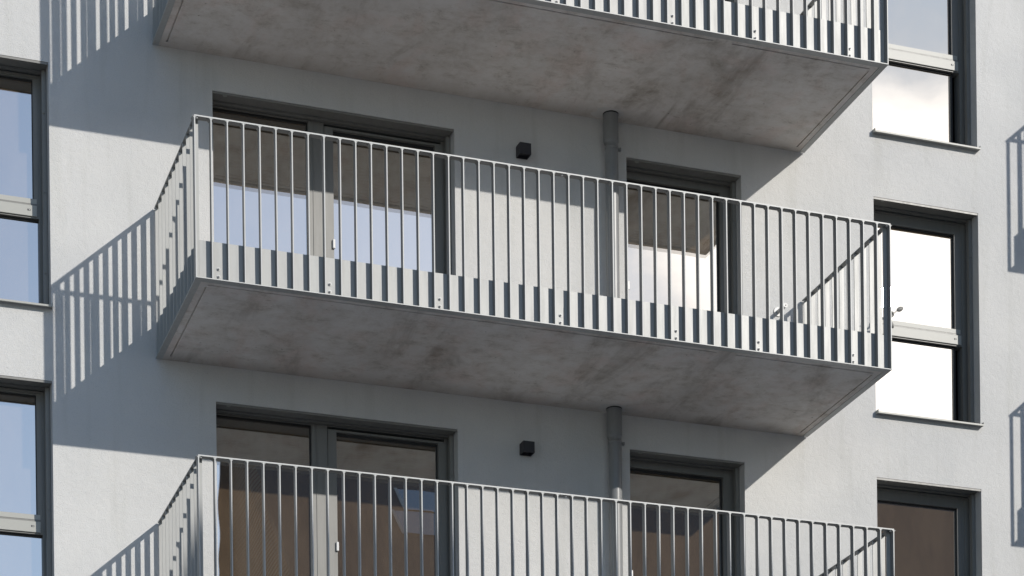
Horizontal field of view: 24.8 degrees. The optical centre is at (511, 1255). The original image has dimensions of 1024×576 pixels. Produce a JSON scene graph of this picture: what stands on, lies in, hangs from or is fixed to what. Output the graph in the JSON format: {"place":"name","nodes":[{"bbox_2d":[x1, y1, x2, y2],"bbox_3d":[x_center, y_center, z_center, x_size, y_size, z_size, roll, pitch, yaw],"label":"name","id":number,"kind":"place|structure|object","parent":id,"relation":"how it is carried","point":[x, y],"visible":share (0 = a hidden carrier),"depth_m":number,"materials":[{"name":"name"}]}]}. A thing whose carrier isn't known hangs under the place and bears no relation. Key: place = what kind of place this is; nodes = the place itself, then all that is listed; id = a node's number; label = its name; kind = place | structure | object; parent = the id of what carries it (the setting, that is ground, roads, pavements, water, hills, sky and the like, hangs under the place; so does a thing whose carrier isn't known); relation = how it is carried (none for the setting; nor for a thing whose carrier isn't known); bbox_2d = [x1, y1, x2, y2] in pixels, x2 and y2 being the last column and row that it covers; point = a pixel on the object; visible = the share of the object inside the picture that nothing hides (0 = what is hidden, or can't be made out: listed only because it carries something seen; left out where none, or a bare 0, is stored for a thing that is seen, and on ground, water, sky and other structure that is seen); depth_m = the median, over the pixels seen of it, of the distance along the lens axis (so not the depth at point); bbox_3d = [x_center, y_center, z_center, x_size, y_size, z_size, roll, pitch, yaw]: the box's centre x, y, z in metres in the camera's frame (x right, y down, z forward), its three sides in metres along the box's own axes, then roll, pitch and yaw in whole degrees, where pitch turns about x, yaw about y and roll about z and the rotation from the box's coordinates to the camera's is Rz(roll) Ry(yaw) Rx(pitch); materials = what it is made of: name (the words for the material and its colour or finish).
{"place":"outdoors","nodes":[
{"label":"outdoors","id":0,"kind":"place"},
{"bbox_2d":[0,0,1023,575],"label":"apartment building","id":1,"kind":"structure","parent":0,"point":[110,426],"depth_m":22.87,"materials":[{"name":"paint"}]},
{"bbox_2d":[0,375,51,575],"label":"window","id":2,"kind":"structure","parent":1,"relation":"in","point":[25,460],"depth_m":21.75,"materials":[{"name":"glass"}]},
{"bbox_2d":[0,55,52,308],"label":"window","id":3,"kind":"structure","parent":1,"relation":"in","point":[23,121],"depth_m":21.76,"materials":[{"name":"glass"}]},
{"bbox_2d":[212,91,453,274],"bbox_3d":[-1.751,-9.854,22.688,2.412,2.412,0.346,-1,0,-20],"label":"window","id":4,"kind":"structure","parent":1,"relation":"in","point":[247,103],"depth_m":22.73,"materials":[{"name":"glass"}]},
{"bbox_2d":[216,402,456,575],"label":"window","id":5,"kind":"structure","parent":1,"relation":"in","point":[238,436],"depth_m":22.72,"materials":[{"name":"glass"}]},
{"bbox_2d":[152,0,888,152],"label":"balcony railing","id":6,"kind":"object","parent":1,"relation":"on","point":[806,32],"visible":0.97,"depth_m":22.18,"materials":[{"name":"metal"}]},
{"bbox_2d":[154,114,891,436],"bbox_3d":[0.157,-9.201,22.223,6.854,1.466,1.786,-1,0,-20],"label":"balcony","id":7,"kind":"object","parent":1,"relation":"on","point":[188,261],"visible":0.99,"depth_m":21.41,"materials":[{"name":"paint"}]},
{"bbox_2d":[516,142,530,159],"bbox_3d":[0.114,-10.949,23.113,0.118,0.110,0.120,-1,0,-20],"label":"wall lamp","id":8,"kind":"object","parent":1,"relation":"attached to","point":[523,150],"visible":1,"depth_m":23.07,"materials":[{"name":"grey metal"}]},
{"bbox_2d":[158,454,894,575],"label":"balcony railing","id":9,"kind":"object","parent":1,"relation":"on","point":[180,521],"visible":1,"depth_m":21.24,"materials":[{"name":"metal"}]},
{"bbox_2d":[519,440,534,456],"bbox_3d":[0.149,-7.999,23.113,0.118,0.110,0.120,-1,0,-20],"label":"wall lamp","id":10,"kind":"object","parent":1,"relation":"attached to","point":[526,448],"visible":1,"depth_m":23.07,"materials":[{"name":"grey"}]},
{"bbox_2d":[591,107,623,297],"bbox_3d":[0.982,-10.057,23.352,0.314,2.760,0.252,-1,0,-42],"label":"downpipe","id":11,"kind":"object","parent":1,"relation":"on","point":[609,116],"visible":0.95,"depth_m":23.31,"materials":[{"name":"metal"}]},
{"bbox_2d":[598,404,626,575],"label":"downpipe","id":12,"kind":"object","parent":1,"relation":"on","point":[613,412],"visible":0.99,"depth_m":23.31,"materials":[{"name":"metal"}]},
{"bbox_2d":[626,157,739,313],"bbox_3d":[1.709,-9.895,23.937,1.273,2.412,0.346,-1,0,-20],"label":"window","id":13,"kind":"structure","parent":1,"relation":"in","point":[637,165],"depth_m":24.04,"materials":[{"name":"glass"}]},
{"bbox_2d":[630,449,743,575],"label":"window","id":14,"kind":"structure","parent":1,"relation":"in","point":[650,482],"depth_m":24.04,"materials":[{"name":"glass"}]},
{"bbox_2d":[773,303,787,316],"bbox_3d":[2.780,-9.760,24.035,0.100,0.100,0.186,-1,0,-20],"label":"pipe stub","id":15,"kind":"object","parent":1,"relation":"attached to","point":[776,310],"visible":0.73,"depth_m":24.10,"materials":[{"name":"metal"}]},
{"bbox_2d":[882,307,902,327],"bbox_3d":[3.920,-9.816,24.446,0.326,0.242,0.188,-1,0,-20],"label":"wind sensor","id":16,"kind":"object","parent":1,"relation":"attached to","point":[899,309],"visible":0.5,"depth_m":24.40,"materials":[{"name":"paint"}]},
{"bbox_2d":[872,0,980,150],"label":"window","id":17,"kind":"structure","parent":1,"relation":"in","point":[929,40],"depth_m":25.03,"materials":[{"name":"glass"}]},
{"bbox_2d":[873,197,983,426],"bbox_3d":[4.356,-9.989,24.856,1.269,2.293,0.415,-1,0,-20],"label":"window","id":18,"kind":"structure","parent":1,"relation":"in","point":[932,280],"depth_m":25.03,"materials":[{"name":"glass"}]},
{"bbox_2d":[877,478,980,575],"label":"window","id":19,"kind":"structure","parent":1,"relation":"in","point":[935,535],"depth_m":25.02,"materials":[{"name":"glass"}]}
]}

